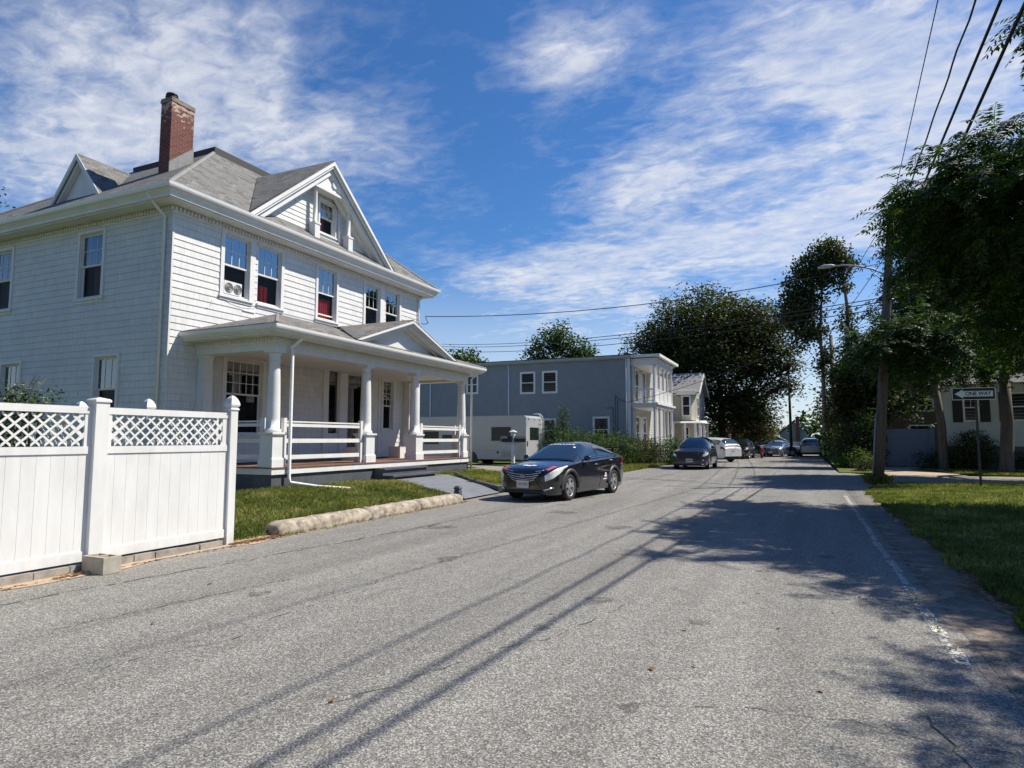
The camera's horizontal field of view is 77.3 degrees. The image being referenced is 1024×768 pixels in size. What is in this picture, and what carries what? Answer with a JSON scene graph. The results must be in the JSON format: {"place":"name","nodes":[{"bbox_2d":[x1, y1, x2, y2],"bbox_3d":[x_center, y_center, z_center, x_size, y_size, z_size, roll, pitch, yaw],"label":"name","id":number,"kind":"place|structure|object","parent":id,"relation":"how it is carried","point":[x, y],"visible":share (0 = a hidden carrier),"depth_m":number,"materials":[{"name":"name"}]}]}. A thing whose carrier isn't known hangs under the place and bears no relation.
{"place":"outdoors","nodes":[
{"label":"outdoors","id":0,"kind":"place"},
{"bbox_2d":[5,539,213,574],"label":"side yard","id":1,"kind":"structure","parent":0,"point":[129,553],"depth_m":9.05,"materials":[{"name":"soil"}]},
{"bbox_2d":[0,374,77,446],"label":"rose bush","id":2,"kind":"object","parent":1,"relation":"on","point":[13,429],"visible":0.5,"depth_m":10.23,"materials":[{"name":"green plant"}]},
{"bbox_2d":[11,399,218,446],"bbox_3d":[-7.039,1.415,11.060,5.350,2.275,0.172,-2,-5,24],"label":"lattice fence","id":3,"kind":"object","parent":1,"relation":"on","point":[148,404],"visible":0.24,"depth_m":10.72,"materials":[{"name":"white plastic"}]},
{"bbox_2d":[214,478,464,539],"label":"front lawn","id":4,"kind":"structure","parent":0,"point":[287,509],"depth_m":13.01,"materials":[{"name":"plant"}]},
{"bbox_2d":[397,474,498,498],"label":"path","id":5,"kind":"structure","parent":0,"point":[447,483],"depth_m":19.16,"materials":[{"name":"concrete"}]},
{"bbox_2d":[440,467,501,491],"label":"lawn grass","id":6,"kind":"structure","parent":0,"point":[491,476],"depth_m":22.38,"materials":[{"name":"plant"}]},
{"bbox_2d":[468,465,504,471],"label":"driveway","id":7,"kind":"structure","parent":0,"point":[497,468],"depth_m":32.92,"materials":[{"name":"concrete"}]},
{"bbox_2d":[419,414,542,464],"bbox_3d":[-3.045,3.386,38.772,9.716,3.096,2.420,-2,-5,24],"label":"motorhome","id":8,"kind":"object","parent":7,"relation":"on","point":[488,432],"visible":0.54,"depth_m":36.83,"materials":[{"name":"white"}]},
{"bbox_2d":[491,427,510,440],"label":"window","id":9,"kind":"structure","parent":8,"relation":"in","point":[496,432],"depth_m":36.44,"materials":[{"name":"black"}]},
{"bbox_2d":[0,454,1023,767],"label":"road","id":10,"kind":"structure","parent":0,"point":[768,608],"depth_m":4.93,"materials":[{"name":"asphalt"}]},
{"bbox_2d":[0,572,32,586],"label":"wall block","id":11,"kind":"structure","parent":10,"relation":"on","point":[13,578],"depth_m":7.09,"materials":[{"name":"concrete"}]},
{"bbox_2d":[26,566,69,579],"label":"wall block","id":12,"kind":"structure","parent":10,"relation":"on","point":[49,572],"depth_m":7.42,"materials":[{"name":"concrete"}]},
{"bbox_2d":[81,553,121,574],"bbox_3d":[-4.950,2.167,7.719,0.400,0.195,0.220,-2,-5,24],"label":"cinder block","id":13,"kind":"object","parent":10,"relation":"on","point":[101,563],"depth_m":7.64,"materials":[{"name":"concrete"}]},
{"bbox_2d":[126,551,154,561],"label":"wall block","id":14,"kind":"structure","parent":10,"relation":"on","point":[142,555],"depth_m":8.46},
{"bbox_2d":[0,535,288,589],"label":"sand strip","id":15,"kind":"object","parent":10,"relation":"on","point":[49,580],"visible":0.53,"depth_m":8.09,"materials":[{"name":"sand"}]},
{"bbox_2d":[0,395,239,574],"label":"lattice fence","id":16,"kind":"object","parent":15,"relation":"on","point":[95,492],"visible":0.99,"depth_m":8.09,"materials":[{"name":"white plastic"}]},
{"bbox_2d":[150,547,181,557],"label":"wall block","id":17,"kind":"structure","parent":10,"relation":"on","point":[164,552],"depth_m":8.79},
{"bbox_2d":[192,540,222,549],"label":"wall block","id":18,"kind":"structure","parent":10,"relation":"on","point":[209,544],"depth_m":9.41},
{"bbox_2d":[264,508,371,534],"bbox_3d":[-3.495,2.514,11.810,0.453,0.254,2.500,-2,-5,24],"label":"kerb stone","id":19,"kind":"object","parent":10,"relation":"on","point":[309,522],"visible":0.98,"depth_m":11.44,"materials":[{"name":"stone"}]},
{"bbox_2d":[233,501,466,541],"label":"kerb weeds","id":20,"kind":"object","parent":10,"relation":"on","point":[291,533],"visible":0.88,"depth_m":11.93,"materials":[{"name":"green plant"}]},
{"bbox_2d":[362,500,420,518],"bbox_3d":[-2.597,2.686,13.781,0.458,0.250,1.815,-2,-5,24],"label":"kerb stone","id":21,"kind":"object","parent":10,"relation":"on","point":[377,511],"visible":0.85,"depth_m":13.54,"materials":[{"name":"concrete"}]},
{"bbox_2d":[414,494,462,508],"bbox_3d":[-1.809,2.837,15.517,0.455,0.246,1.990,-2,-5,24],"label":"kerb stone","id":22,"kind":"object","parent":10,"relation":"on","point":[434,501],"visible":0.84,"depth_m":15.26,"materials":[{"name":"stone"}]},
{"bbox_2d":[2,464,1010,767],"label":"road cracks","id":23,"kind":"object","parent":10,"relation":"on","point":[592,620],"visible":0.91,"depth_m":4.82,"materials":[{"name":"asphalt"}]},
{"bbox_2d":[0,491,1017,701],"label":"fallen leaves","id":24,"kind":"object","parent":10,"relation":"on","point":[971,587],"visible":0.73,"depth_m":7.29,"materials":[{"name":"plant"}]},
{"bbox_2d":[501,441,623,499],"bbox_3d":[1.573,2.429,18.486,2.152,1.528,4.887,-3,-6,32],"label":"sedan","id":25,"kind":"object","parent":10,"relation":"on","point":[565,470],"visible":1,"depth_m":17.34,"materials":[{"name":"black paint"}]},
{"bbox_2d":[673,437,717,468],"bbox_3d":[10.266,3.815,35.724,2.222,1.719,4.817,-2,-5,24],"label":"suv","id":26,"kind":"object","parent":10,"relation":"on","point":[695,451],"visible":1,"depth_m":33.98,"materials":[{"name":"blue paint"}]},
{"bbox_2d":[709,437,741,461],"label":"suv","id":27,"kind":"object","parent":10,"relation":"on","point":[729,449],"visible":0.28,"depth_m":44.26,"materials":[{"name":"white paint"}]},
{"bbox_2d":[680,488,783,496],"bbox_3d":[6.687,3.271,19.410,2.926,0.001,2.460,-2,-5,24],"label":"asphalt patch","id":28,"kind":"object","parent":10,"relation":"on","point":[778,493],"visible":1,"depth_m":19.17,"materials":[{"name":"asphalt"}]},
{"bbox_2d":[733,438,754,458],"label":"suv","id":29,"kind":"object","parent":10,"relation":"on","point":[747,445],"visible":0.53,"depth_m":52.57,"materials":[{"name":"black paint"}]},
{"bbox_2d":[763,440,790,456],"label":"sedan","id":30,"kind":"object","parent":10,"relation":"on","point":[780,448],"visible":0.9,"depth_m":57.84,"materials":[{"name":"blue metal"}]},
{"bbox_2d":[755,440,799,455],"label":"sedan","id":31,"kind":"object","parent":10,"relation":"on","point":[794,450],"visible":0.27,"depth_m":59.93,"materials":[{"name":"black paint"}]},
{"bbox_2d":[785,370,792,455],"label":"utility pole","id":32,"kind":"object","parent":10,"relation":"on","point":[790,426],"visible":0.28,"depth_m":60.84,"materials":[{"name":"brown wood"}]},
{"bbox_2d":[789,472,830,477],"bbox_3d":[13.293,4.061,28.600,1.691,0.001,4.582,-2,-5,24],"label":"asphalt patch","id":33,"kind":"object","parent":10,"relation":"on","point":[810,475],"visible":1,"depth_m":28.11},
{"bbox_2d":[798,438,822,456],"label":"suv","id":34,"kind":"object","parent":10,"relation":"on","point":[808,446],"visible":0.71,"depth_m":57.81,"materials":[{"name":"silver metal"}]},
{"bbox_2d":[844,496,970,665],"bbox_3d":[6.313,2.577,11.342,0.139,0.001,15.000,-2,-5,24],"label":"edge line","id":35,"kind":"object","parent":10,"relation":"on","point":[932,615],"visible":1,"depth_m":5.99,"materials":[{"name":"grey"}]},
{"bbox_2d":[873,524,1023,723],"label":"washed sand","id":36,"kind":"structure","parent":10,"relation":"on","point":[989,631],"depth_m":6.41,"materials":[{"name":"beige"}]},
{"bbox_2d":[0,0,1023,436],"label":"sky","id":37,"kind":"structure","parent":0,"point":[530,157],"materials":[{"name":"blue"}]},
{"bbox_2d":[623,460,671,471],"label":"verge grass","id":38,"kind":"structure","parent":0,"point":[629,466],"depth_m":35.69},
{"bbox_2d":[464,456,1023,705],"bbox_3d":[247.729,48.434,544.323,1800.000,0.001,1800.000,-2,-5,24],"label":"ground","id":39,"kind":"structure","parent":0,"point":[831,464],"depth_m":27.78,"materials":[{"name":"concrete"}]},
{"bbox_2d":[0,92,486,488],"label":"white house","id":40,"kind":"structure","parent":39,"relation":"on","point":[283,308],"depth_m":18.91,"materials":[{"name":"wood"}]},
{"bbox_2d":[0,246,15,314],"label":"window","id":41,"kind":"structure","parent":40,"relation":"in","point":[7,254],"depth_m":20.42,"materials":[{"name":"white paint"}]},
{"bbox_2d":[0,361,22,428],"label":"window","id":42,"kind":"structure","parent":40,"relation":"in","point":[11,370],"depth_m":19.40,"materials":[{"name":"white paint"}]},
{"bbox_2d":[72,226,106,304],"bbox_3d":[-11.677,-3.256,18.390,1.510,2.160,0.975,-2,-5,24],"label":"window","id":43,"kind":"structure","parent":40,"relation":"in","point":[90,263],"depth_m":18.23,"materials":[{"name":"white paint"}]},
{"bbox_2d":[90,352,120,424],"bbox_3d":[-10.857,0.224,17.718,1.430,2.090,0.975,-2,-5,24],"label":"window","id":44,"kind":"structure","parent":40,"relation":"in","point":[105,369],"depth_m":17.60,"materials":[{"name":"white paint"}]},
{"bbox_2d":[218,229,254,305],"bbox_3d":[-8.366,-3.326,18.744,0.975,2.080,1.430,-2,-5,24],"label":"window","id":45,"kind":"structure","parent":40,"relation":"in","point":[228,290],"depth_m":18.75,"materials":[{"name":"white paint"}]},
{"bbox_2d":[220,356,266,438],"bbox_3d":[-8.186,0.444,18.817,0.975,2.500,1.840,-2,-5,24],"label":"window","id":46,"kind":"structure","parent":40,"relation":"in","point":[246,380],"depth_m":19.26,"materials":[{"name":"white paint"}]},
{"bbox_2d":[229,241,284,313],"bbox_3d":[-7.852,-3.229,19.874,0.975,2.080,1.440,-2,-5,24],"label":"window","id":47,"kind":"structure","parent":40,"relation":"in","point":[271,261],"depth_m":20.07,"materials":[{"name":"white paint"}]},
{"bbox_2d":[314,263,338,326],"bbox_3d":[-6.768,-3.024,22.256,0.975,2.080,1.450,-2,-5,24],"label":"window","id":48,"kind":"structure","parent":40,"relation":"in","point":[327,279],"depth_m":22.46,"materials":[{"name":"white paint"}]},
{"bbox_2d":[332,372,361,446],"bbox_3d":[-6.145,1.120,22.949,0.646,3.100,2.150,-2,-5,24],"label":"door","id":49,"kind":"structure","parent":40,"relation":"in","point":[351,378],"depth_m":23.74,"materials":[{"name":"white paint"}]},
{"bbox_2d":[363,280,382,323],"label":"window","id":50,"kind":"structure","parent":40,"relation":"in","point":[368,291],"depth_m":24.68,"materials":[{"name":"white paint"}]},
{"bbox_2d":[359,377,395,433],"bbox_3d":[-5.253,0.864,25.276,0.975,2.310,1.170,-2,-5,24],"label":"window","id":51,"kind":"structure","parent":40,"relation":"in","point":[388,387],"depth_m":25.40,"materials":[{"name":"white paint"}]},
{"bbox_2d":[365,288,401,323],"bbox_3d":[-5.166,-2.722,25.776,0.975,2.080,1.410,-2,-5,24],"label":"window","id":52,"kind":"structure","parent":40,"relation":"in","point":[393,299],"depth_m":26.04,"materials":[{"name":"white paint"}]},
{"bbox_2d":[446,347,488,362],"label":"tree","id":53,"kind":"object","parent":39,"relation":"on","point":[464,358],"visible":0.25,"depth_m":62.38,"materials":[{"name":"green plant"}]},
{"bbox_2d":[420,353,677,462],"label":"blue house","id":54,"kind":"structure","parent":39,"relation":"on","point":[596,392],"depth_m":42.86,"materials":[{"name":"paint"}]},
{"bbox_2d":[466,375,478,393],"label":"window","id":55,"kind":"structure","parent":54,"relation":"in","point":[475,391],"depth_m":45.39,"materials":[{"name":"white paint"}]},
{"bbox_2d":[520,371,535,393],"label":"window","id":56,"kind":"structure","parent":54,"relation":"in","point":[529,377],"depth_m":43.68,"materials":[{"name":"white paint"}]},
{"bbox_2d":[542,370,557,393],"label":"window","id":57,"kind":"structure","parent":54,"relation":"in","point":[547,387],"depth_m":43.01,"materials":[{"name":"white paint"}]},
{"bbox_2d":[543,418,556,441],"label":"window","id":58,"kind":"structure","parent":54,"relation":"in","point":[545,420],"depth_m":42.81,"materials":[{"name":"glass"}]},
{"bbox_2d":[593,416,609,442],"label":"window","id":59,"kind":"structure","parent":54,"relation":"in","point":[596,424],"depth_m":41.28,"materials":[{"name":"glass"}]},
{"bbox_2d":[516,318,601,359],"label":"tree","id":60,"kind":"object","parent":39,"relation":"on","point":[561,334],"visible":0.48,"depth_m":63.54,"materials":[{"name":"green plant"}]},
{"bbox_2d":[478,459,662,466],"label":"grass verge","id":61,"kind":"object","parent":39,"relation":"on","point":[501,462],"depth_m":38.88,"materials":[{"name":"plant"}]},
{"bbox_2d":[540,404,602,448],"bbox_3d":[3.403,3.096,37.657,4.892,3.836,3.122,-4,-6,39],"label":"shrub","id":62,"kind":"object","parent":61,"relation":"on","point":[560,434],"visible":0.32,"depth_m":37.74,"materials":[{"name":"green plant"}]},
{"bbox_2d":[580,425,641,463],"bbox_3d":[5.502,3.632,35.950,4.126,2.716,2.944,4,-7,-41],"label":"shrub","id":63,"kind":"object","parent":61,"relation":"on","point":[610,440],"visible":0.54,"depth_m":35.91,"materials":[{"name":"green plant"}]},
{"bbox_2d":[621,433,668,463],"bbox_3d":[7.908,4.041,38.378,2.703,2.268,4.609,-4,-6,39],"label":"shrub","id":64,"kind":"object","parent":61,"relation":"on","point":[645,451],"visible":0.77,"depth_m":38.12,"materials":[{"name":"green plant"}]},
{"bbox_2d":[659,435,682,464],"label":"shrub","id":65,"kind":"object","parent":61,"relation":"on","point":[672,444],"visible":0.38,"depth_m":40.13,"materials":[{"name":"green plant"}]},
{"bbox_2d":[666,373,709,443],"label":"cream house","id":66,"kind":"structure","parent":39,"relation":"on","point":[689,420],"depth_m":51.64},
{"bbox_2d":[618,280,811,447],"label":"tree","id":67,"kind":"object","parent":39,"relation":"on","point":[713,355],"visible":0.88,"depth_m":57.10,"materials":[{"name":"green plant"}]},
{"bbox_2d":[726,421,777,442],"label":"tree","id":68,"kind":"object","parent":39,"relation":"on","point":[732,435],"visible":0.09,"depth_m":65.08,"materials":[{"name":"green plant"}]},
{"bbox_2d":[705,404,828,444],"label":"distant wood","id":69,"kind":"object","parent":39,"relation":"on","point":[801,420],"visible":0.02,"depth_m":95.14,"materials":[{"name":"green plant"}]},
{"bbox_2d":[776,417,810,441],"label":"house","id":70,"kind":"structure","parent":39,"relation":"on","point":[799,434],"depth_m":77.51,"materials":[{"name":"grey"}]},
{"bbox_2d":[768,233,864,435],"bbox_3d":[18.253,-2.138,38.102,5.630,14.001,3.108,-2,-5,24],"label":"tree","id":71,"kind":"object","parent":39,"relation":"on","point":[801,296],"visible":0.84,"depth_m":38.02,"materials":[{"name":"green plant"}]},
{"bbox_2d":[818,204,893,484],"bbox_3d":[12.642,-1.444,23.148,2.649,10.176,0.377,-2,-5,17],"label":"utility pole","id":72,"kind":"object","parent":39,"relation":"on","point":[879,447],"visible":0.73,"depth_m":22.72,"materials":[{"name":"brown wood"}]},
{"bbox_2d":[425,262,884,316],"bbox_3d":[4.957,-3.606,25.324,17.920,1.302,0.032,-1,-5,14],"label":"cable","id":73,"kind":"object","parent":72,"relation":"attached to","point":[655,302],"visible":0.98,"depth_m":25.08,"materials":[{"name":"black plastic"}]},
{"bbox_2d":[442,302,880,346],"bbox_3d":[3.883,-3.026,37.761,0.036,2.631,35.053,3,-6,-33],"label":"cable","id":74,"kind":"object","parent":72,"relation":"attached to","point":[702,328],"visible":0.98,"depth_m":29.36,"materials":[{"name":"black plastic"}]},
{"bbox_2d":[447,308,881,351],"bbox_3d":[3.872,-2.702,37.735,0.036,2.481,35.037,3,-6,-33],"label":"cable","id":75,"kind":"object","parent":72,"relation":"attached to","point":[703,334],"visible":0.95,"depth_m":29.34,"materials":[{"name":"black plastic"}]},
{"bbox_2d":[447,297,882,344],"bbox_3d":[3.889,-3.200,37.774,0.036,2.681,35.062,3,-6,-33],"label":"cable","id":76,"kind":"object","parent":72,"relation":"attached to","point":[680,327],"visible":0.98,"depth_m":30.39,"materials":[{"name":"black plastic"}]},
{"bbox_2d":[630,307,881,401],"bbox_3d":[10.473,-0.852,31.817,0.028,2.474,18.821,2,-5,-19],"label":"cable","id":77,"kind":"object","parent":72,"relation":"attached to","point":[768,356],"visible":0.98,"depth_m":28.37,"materials":[{"name":"black plastic"}]},
{"bbox_2d":[896,0,937,186],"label":"cable","id":78,"kind":"object","parent":72,"relation":"attached to","point":[919,84],"visible":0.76,"depth_m":16.24,"materials":[{"name":"black plastic"}]},
{"bbox_2d":[886,0,976,250],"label":"cable","id":79,"kind":"object","parent":72,"relation":"attached to","point":[965,29],"visible":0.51,"depth_m":12.78,"materials":[{"name":"black plastic"}]},
{"bbox_2d":[883,0,1002,279],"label":"cable","id":80,"kind":"object","parent":72,"relation":"attached to","point":[974,62],"visible":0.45,"depth_m":11.38,"materials":[{"name":"black plastic"}]},
{"bbox_2d":[890,2,1023,297],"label":"cable","id":81,"kind":"object","parent":72,"relation":"attached to","point":[1015,24],"visible":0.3,"depth_m":10.94,"materials":[{"name":"black plastic"}]},
{"bbox_2d":[884,467,964,475],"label":"gravel drive","id":82,"kind":"structure","parent":39,"relation":"on","point":[899,470],"depth_m":29.49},
{"bbox_2d":[826,249,1023,469],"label":"tree","id":83,"kind":"object","parent":39,"relation":"on","point":[924,359],"visible":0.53,"depth_m":23.00,"materials":[{"name":"green plant"}]},
{"bbox_2d":[824,454,953,473],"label":"corner lawn","id":84,"kind":"structure","parent":0,"point":[844,469],"depth_m":31.30,"materials":[{"name":"plant"}]},
{"bbox_2d":[811,421,858,461],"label":"shrub","id":85,"kind":"object","parent":84,"relation":"on","point":[825,446],"visible":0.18,"depth_m":45.70,"materials":[{"name":"green plant"}]},
{"bbox_2d":[824,417,889,467],"bbox_3d":[18.594,3.423,34.869,2.674,3.446,3.926,1,-5,-16],"label":"shrub","id":86,"kind":"object","parent":84,"relation":"on","point":[848,440],"visible":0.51,"depth_m":34.70,"materials":[{"name":"green plant"}]},
{"bbox_2d":[830,444,886,469],"bbox_3d":[17.962,3.964,33.244,2.601,1.682,2.195,-2,-5,24],"label":"shrub","id":87,"kind":"object","parent":84,"relation":"on","point":[847,460],"visible":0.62,"depth_m":33.15,"materials":[{"name":"green plant"}]},
{"bbox_2d":[849,457,872,470],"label":"shrub","id":88,"kind":"object","parent":84,"relation":"on","point":[861,466],"visible":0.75,"depth_m":31.04,"materials":[{"name":"green plant"}]},
{"bbox_2d":[815,332,915,435],"bbox_3d":[20.208,0.796,36.155,5.721,8.009,4.096,-2,-5,24],"label":"tree","id":89,"kind":"object","parent":84,"relation":"on","point":[855,397],"visible":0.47,"depth_m":36.02,"materials":[{"name":"green plant"}]},
{"bbox_2d":[845,406,892,466],"bbox_3d":[18.956,3.068,33.980,2.240,3.825,1.796,-2,-5,24],"label":"shrub","id":90,"kind":"object","parent":84,"relation":"on","point":[864,427],"visible":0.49,"depth_m":33.84,"materials":[{"name":"green plant"}]},
{"bbox_2d":[802,363,936,430],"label":"tree","id":91,"kind":"object","parent":84,"relation":"on","point":[917,396],"visible":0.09,"depth_m":46.32,"materials":[{"name":"green plant"}]},
{"bbox_2d":[853,379,937,452],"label":"brown house","id":92,"kind":"structure","parent":84,"relation":"on","point":[929,419],"depth_m":49.41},
{"bbox_2d":[860,428,935,467],"bbox_3d":[20.426,3.440,33.929,3.390,2.160,0.140,-2,-5,24],"label":"board fence","id":93,"kind":"object","parent":84,"relation":"on","point":[904,445],"visible":0.62,"depth_m":33.70,"materials":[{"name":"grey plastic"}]},
{"bbox_2d":[908,448,975,469],"bbox_3d":[21.221,3.852,31.500,2.165,1.426,3.103,2,-5,-19],"label":"shrub","id":94,"kind":"object","parent":84,"relation":"on","point":[932,460],"visible":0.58,"depth_m":31.55,"materials":[{"name":"green plant"}]},
{"bbox_2d":[947,429,999,469],"bbox_3d":[21.927,3.171,30.424,2.268,2.092,1.985,-2,-5,24],"label":"shrub","id":95,"kind":"object","parent":84,"relation":"on","point":[970,443],"visible":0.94,"depth_m":30.21,"materials":[{"name":"green plant"}]},
{"bbox_2d":[930,351,1023,469],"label":"sage house","id":96,"kind":"structure","parent":84,"relation":"on","point":[959,415],"depth_m":30.96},
{"bbox_2d":[962,400,979,421],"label":"window","id":97,"kind":"structure","parent":96,"relation":"in","point":[968,405],"depth_m":31.33,"materials":[{"name":"glass"}]},
{"bbox_2d":[1011,392,1023,420],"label":"window","id":98,"kind":"structure","parent":96,"relation":"in","point":[1018,406],"depth_m":30.31,"materials":[{"name":"white paint"}]},
{"bbox_2d":[946,468,1023,475],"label":"corner grass","id":99,"kind":"structure","parent":84,"relation":"on","point":[965,471],"depth_m":28.60,"materials":[{"name":"plant"}]},
{"bbox_2d":[984,299,1023,472],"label":"tree","id":100,"kind":"object","parent":84,"relation":"on","point":[1007,456],"visible":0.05,"depth_m":28.54,"materials":[{"name":"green plant"}]},
{"bbox_2d":[845,489,1023,702],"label":"shoulder","id":101,"kind":"object","parent":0,"point":[1006,661],"visible":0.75,"depth_m":6.20},
{"bbox_2d":[872,498,1013,613],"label":"lawn edge dirt","id":102,"kind":"structure","parent":101,"relation":"on","point":[969,581],"depth_m":7.23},
{"bbox_2d":[864,481,1023,632],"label":"corner lawn","id":103,"kind":"structure","parent":0,"point":[994,529],"depth_m":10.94,"materials":[{"name":"plant"}]},
{"bbox_2d":[851,472,895,483],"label":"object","id":104,"kind":"object","parent":103,"relation":"on","point":[871,478],"visible":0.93,"depth_m":22.40,"materials":[{"name":"green plant"}]},
{"bbox_2d":[851,11,1023,385],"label":"tree","id":105,"kind":"object","parent":103,"relation":"on","point":[963,234],"visible":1,"depth_m":12.90,"materials":[{"name":"green plant"}]},
{"bbox_2d":[951,387,995,485],"bbox_3d":[14.687,1.677,20.266,1.170,3.130,0.086,-2,-5,20],"label":"one way sign","id":106,"kind":"object","parent":103,"relation":"on","point":[982,393],"visible":1,"depth_m":20.29,"materials":[{"name":"grey metal"}]},
{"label":"front lawn","id":107,"kind":"structure","parent":0,"visible":0},
{"bbox_2d":[373,465,440,479],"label":"porch steps","id":108,"kind":"structure","parent":107,"relation":"on","point":[401,472],"depth_m":20.09,"materials":[{"name":"concrete"}]},
{"bbox_2d":[454,472,502,490],"bbox_3d":[-1.176,3.110,20.585,0.245,0.440,3.517,3,-6,-27],"label":"path edging","id":109,"kind":"object","parent":107,"relation":"on","point":[495,487],"visible":0.76,"depth_m":19.92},
{"bbox_2d":[500,430,525,463],"bbox_3d":[0.035,2.443,20.822,0.833,1.900,0.275,1,-5,-7],"label":"mailbox","id":110,"kind":"object","parent":107,"relation":"on","point":[512,438],"visible":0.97,"depth_m":20.82,"materials":[{"name":"white plastic"}]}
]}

